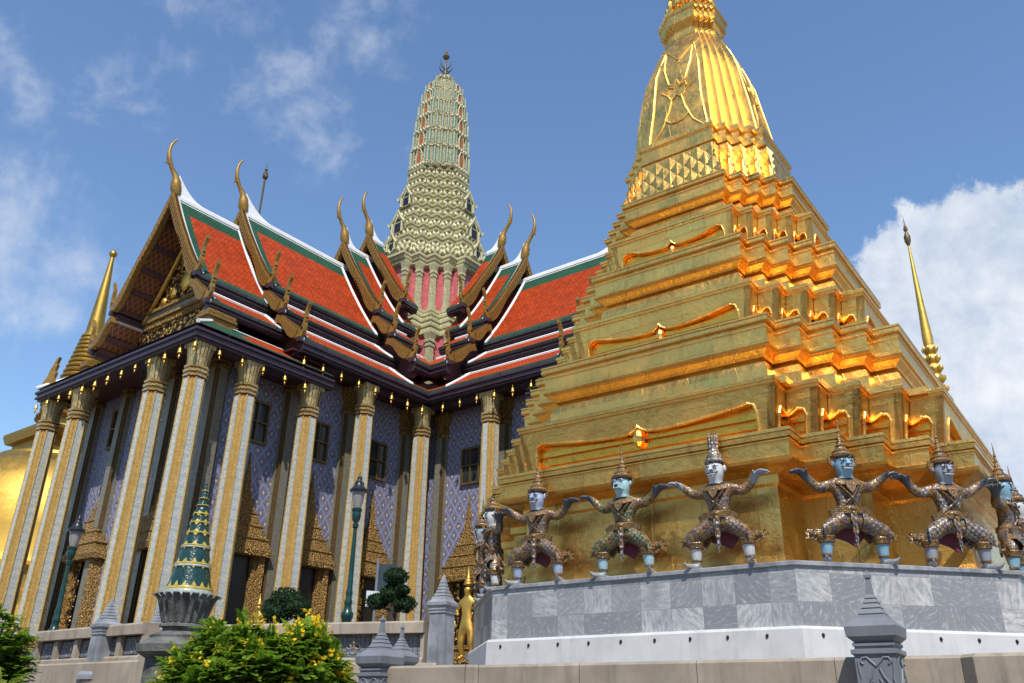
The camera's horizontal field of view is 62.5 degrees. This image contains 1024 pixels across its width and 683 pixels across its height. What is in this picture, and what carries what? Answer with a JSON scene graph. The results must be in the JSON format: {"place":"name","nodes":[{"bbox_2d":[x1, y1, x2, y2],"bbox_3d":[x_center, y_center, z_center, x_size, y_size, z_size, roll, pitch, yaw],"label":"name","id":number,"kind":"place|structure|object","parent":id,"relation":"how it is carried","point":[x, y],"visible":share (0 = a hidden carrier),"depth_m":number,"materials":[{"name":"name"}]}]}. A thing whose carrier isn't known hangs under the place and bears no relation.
{"place":"outdoors","nodes":[
{"label":"outdoors","id":0,"kind":"place"},
{"bbox_2d":[0,49,607,661],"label":"temple","id":1,"kind":"structure","parent":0,"point":[430,307],"depth_m":38.56,"materials":[{"name":"stone"}]},
{"bbox_2d":[105,409,118,450],"bbox_3d":[-17.638,3.883,37.765,1.200,1.840,0.140,-16,-30,34],"label":"window","id":2,"kind":"structure","parent":1,"relation":"in","point":[115,413],"depth_m":37.99,"materials":[{"name":"black glass"}]},
{"bbox_2d":[162,350,166,363],"bbox_3d":[-13.620,0.624,33.096,0.192,0.576,0.182,-3,-21,3],"label":"eave bell","id":3,"kind":"object","parent":1,"relation":"hanging from","point":[164,357],"visible":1,"depth_m":33.05,"materials":[{"name":"gold metal"}]},
{"bbox_2d":[177,345,181,358],"bbox_3d":[-12.788,0.388,32.482,0.196,0.618,0.206,-20,-31,32],"label":"eave bell","id":4,"kind":"object","parent":1,"relation":"hanging from","point":[179,351],"visible":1,"depth_m":32.43,"materials":[{"name":"gold metal"}]},
{"bbox_2d":[192,338,196,351],"bbox_3d":[-11.985,0.131,31.901,0.189,0.597,0.199,13,-29,-17],"label":"eave bell","id":5,"kind":"object","parent":1,"relation":"hanging from","point":[194,345],"visible":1,"depth_m":31.85,"materials":[{"name":"gold metal"}]},
{"bbox_2d":[250,399,271,445],"bbox_3d":[-10.736,3.354,35.437,0.140,1.840,1.200,-16,-30,34],"label":"window","id":6,"kind":"structure","parent":1,"relation":"in","point":[262,410],"depth_m":35.60,"materials":[{"name":"black glass"}]},
{"bbox_2d":[313,420,330,463],"bbox_3d":[-8.712,4.478,37.858,0.140,1.840,1.200,-16,-30,34],"label":"window","id":7,"kind":"structure","parent":1,"relation":"in","point":[322,435],"depth_m":38.03,"materials":[{"name":"black glass"}]},
{"bbox_2d":[368,439,387,481],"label":"window","id":8,"kind":"structure","parent":1,"relation":"in","point":[378,450],"depth_m":40.59,"materials":[{"name":"black glass"}]},
{"bbox_2d":[460,445,480,485],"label":"window","id":9,"kind":"structure","parent":1,"relation":"in","point":[470,456],"depth_m":41.06,"materials":[{"name":"black glass"}]},
{"bbox_2d":[0,0,1023,496],"label":"sky","id":10,"kind":"structure","parent":0,"point":[884,113],"materials":[{"name":"blue"}]},
{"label":"terrace","id":11,"kind":"structure","parent":0,"visible":0},
{"bbox_2d":[48,513,85,630],"bbox_3d":[-9.148,5.241,17.113,0.346,3.520,0.346,-16,-30,34],"label":"street lamp","id":12,"kind":"object","parent":11,"relation":"on","point":[76,530],"visible":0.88,"depth_m":17.41,"materials":[{"name":"teal metal"}]},
{"bbox_2d":[22,622,159,682],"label":"balustrade","id":13,"kind":"object","parent":11,"relation":"on","point":[123,662],"visible":0.75,"depth_m":14.42,"materials":[{"name":"grey stone"}]},
{"bbox_2d":[75,598,120,678],"bbox_3d":[-7.040,5.124,14.575,0.464,1.330,0.464,-15,-29,32],"label":"post","id":14,"kind":"object","parent":13,"relation":"attached to","point":[100,643],"visible":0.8,"depth_m":14.44,"materials":[{"name":"grey stone"}]},
{"bbox_2d":[149,608,161,631],"bbox_3d":[-6.542,5.535,15.421,0.464,1.390,0.464,-15,-29,32],"label":"post","id":15,"kind":"object","parent":11,"relation":"on","point":[157,618],"visible":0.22,"depth_m":15.53,"materials":[{"name":"grey stone"}]},
{"bbox_2d":[250,594,265,623],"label":"gilded statue","id":16,"kind":"object","parent":11,"relation":"on","point":[257,612],"visible":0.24,"depth_m":18.44,"materials":[{"name":"gold metal"}]},
{"bbox_2d":[260,586,311,623],"bbox_3d":[-4.258,5.536,15.658,0.945,1.961,1.049,7,-25,-12],"label":"topiary","id":17,"kind":"object","parent":11,"relation":"on","point":[282,603],"visible":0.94,"depth_m":15.62,"materials":[{"name":"plant"}]},
{"bbox_2d":[204,621,438,680],"bbox_3d":[-3.346,5.195,13.806,4.854,1.100,0.600,-7,-25,18],"label":"balustrade","id":18,"kind":"object","parent":11,"relation":"on","point":[363,635],"visible":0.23,"depth_m":13.45,"materials":[{"name":"grey stone"}]},
{"bbox_2d":[426,574,458,664],"bbox_3d":[-1.107,4.511,13.248,0.432,1.670,0.432,-11,-27,25],"label":"post","id":19,"kind":"object","parent":18,"relation":"on","point":[442,605],"visible":0.88,"depth_m":13.16,"materials":[{"name":"grey stone"}]},
{"bbox_2d":[341,472,367,651],"bbox_3d":[-2.924,4.297,15.281,0.346,3.960,0.346,-16,-30,34],"label":"street lamp","id":20,"kind":"object","parent":11,"relation":"on","point":[358,490],"visible":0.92,"depth_m":15.56,"materials":[{"name":"teal metal"}]},
{"bbox_2d":[365,559,394,621],"bbox_3d":[-2.439,5.155,15.268,0.470,2.400,0.118,-1,-24,5],"label":"sign","id":21,"kind":"object","parent":11,"relation":"on","point":[381,569],"visible":0.49,"depth_m":15.62,"materials":[{"name":"grey metal"}]},
{"bbox_2d":[365,566,418,647],"bbox_3d":[-2.096,4.989,14.587,0.988,2.158,0.748,-16,-30,34],"label":"topiary","id":22,"kind":"object","parent":11,"relation":"on","point":[395,591],"visible":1,"depth_m":14.73,"materials":[{"name":"plant"}]},
{"bbox_2d":[453,569,476,664],"bbox_3d":[-1.058,7.569,21.836,0.709,3.417,1.075,-11,-27,25],"label":"gilded statue","id":23,"kind":"object","parent":11,"relation":"on","point":[467,603],"visible":0.65,"depth_m":21.67,"materials":[{"name":"gold metal"}]},
{"bbox_2d":[465,0,1023,664],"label":"chedi","id":24,"kind":"structure","parent":11,"relation":"on","point":[731,300],"depth_m":18.28,"materials":[{"name":"gold stone"}]},
{"bbox_2d":[470,497,487,601],"bbox_3d":[-0.778,5.456,22.058,0.553,2.839,2.086,5,-24,-8],"label":"demon statue","id":25,"kind":"object","parent":24,"relation":"on","point":[477,579],"visible":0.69,"depth_m":21.84,"materials":[{"name":"multicoloured ceramic"}]},
{"bbox_2d":[477,480,505,597],"bbox_3d":[-0.455,4.644,20.235,0.553,2.839,2.086,5,-24,-8],"label":"demon statue","id":26,"kind":"object","parent":24,"relation":"on","point":[493,567],"visible":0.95,"depth_m":19.91,"materials":[{"name":"multicoloured ceramic"}]},
{"bbox_2d":[499,458,578,585],"bbox_3d":[0.563,3.896,18.522,2.086,2.839,0.553,-16,-29,33],"label":"demon statue","id":27,"kind":"object","parent":24,"relation":"on","point":[538,545],"visible":0.98,"depth_m":18.29,"materials":[{"name":"multicoloured ceramic"}]},
{"bbox_2d":[580,443,668,577],"bbox_3d":[2.284,3.402,17.348,2.086,2.839,0.574,-16,-29,33],"label":"demon statue","id":28,"kind":"object","parent":24,"relation":"on","point":[625,535],"visible":1,"depth_m":17.13,"materials":[{"name":"multicoloured ceramic"}]},
{"bbox_2d":[667,433,769,569],"bbox_3d":[3.950,3.034,16.189,2.086,2.620,0.553,-16,-29,33],"label":"demon statue","id":29,"kind":"object","parent":24,"relation":"on","point":[720,524],"visible":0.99,"depth_m":16.01,"materials":[{"name":"multicoloured ceramic"}]},
{"bbox_2d":[788,419,900,564],"bbox_3d":[6.226,2.746,15.718,2.086,2.839,0.553,2,-24,-3],"label":"demon statue","id":30,"kind":"object","parent":24,"relation":"on","point":[850,520],"visible":0.98,"depth_m":15.48,"materials":[{"name":"multicoloured ceramic"}]},
{"bbox_2d":[890,424,1004,569],"bbox_3d":[8.230,2.899,15.973,2.086,2.839,0.553,3,-24,-5],"label":"demon statue","id":31,"kind":"object","parent":24,"relation":"on","point":[951,525],"visible":1,"depth_m":15.73,"materials":[{"name":"multicoloured ceramic"}]},
{"bbox_2d":[985,443,1023,573],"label":"demon statue","id":32,"kind":"object","parent":24,"relation":"on","point":[1010,540],"visible":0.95,"depth_m":16.74,"materials":[{"name":"multicoloured ceramic"}]},
{"bbox_2d":[1007,466,1023,539],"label":"demon statue","id":33,"kind":"object","parent":24,"relation":"on","point":[1018,497],"visible":0.21,"depth_m":18.54,"materials":[{"name":"multicoloured ceramic"}]},
{"label":"ground","id":34,"kind":"structure","parent":0,"visible":0},
{"bbox_2d":[0,668,30,682],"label":"lime shrub","id":35,"kind":"object","parent":34,"relation":"on","point":[16,678],"visible":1,"depth_m":6.01,"materials":[{"name":"green plant"}]},
{"bbox_2d":[0,603,43,682],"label":"leafy shrub","id":36,"kind":"object","parent":34,"relation":"on","point":[14,662],"visible":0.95,"depth_m":7.61,"materials":[{"name":"green plant"}]},
{"bbox_2d":[0,249,117,635],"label":"chedi","id":37,"kind":"structure","parent":34,"relation":"on","point":[14,462],"depth_m":51.95,"materials":[{"name":"gold metal"}]},
{"bbox_2d":[136,483,222,682],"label":"spire","id":38,"kind":"object","parent":34,"relation":"on","point":[186,600],"visible":0.88,"depth_m":9.96,"materials":[{"name":"ceramic"}]},
{"bbox_2d":[142,606,358,682],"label":"flowering shrub","id":39,"kind":"object","parent":34,"relation":"on","point":[307,649],"visible":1,"depth_m":5.28,"materials":[{"name":"green plant"}]},
{"bbox_2d":[387,652,1023,682],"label":"parapet wall","id":40,"kind":"structure","parent":34,"relation":"on","point":[988,668],"depth_m":7.13,"materials":[{"name":"beige stone"}]},
{"bbox_2d":[355,615,404,682],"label":"post","id":41,"kind":"object","parent":40,"relation":"on","point":[377,658],"visible":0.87,"depth_m":8.97,"materials":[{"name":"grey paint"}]},
{"bbox_2d":[844,570,907,682],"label":"post","id":42,"kind":"object","parent":40,"relation":"on","point":[875,633],"visible":1,"depth_m":6.36,"materials":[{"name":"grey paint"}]},
{"bbox_2d":[903,219,951,396],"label":"spire","id":43,"kind":"structure","parent":34,"relation":"on","point":[929,350],"depth_m":43.54,"materials":[{"name":"gold metal"}]},
{"bbox_3d":[-1.459,5.286,10.483,2.212,2.080,2.990,-16,-30,34],"label":"parapet wall","id":44,"kind":"object","parent":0,"visible":0},
{"bbox_2d":[393,624,418,665],"bbox_3d":[-1.572,4.729,11.737,0.377,1.520,0.377,-12,-27,27],"label":"post","id":45,"kind":"object","parent":44,"relation":"on","point":[402,648],"visible":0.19,"depth_m":11.85,"materials":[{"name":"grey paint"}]}
]}

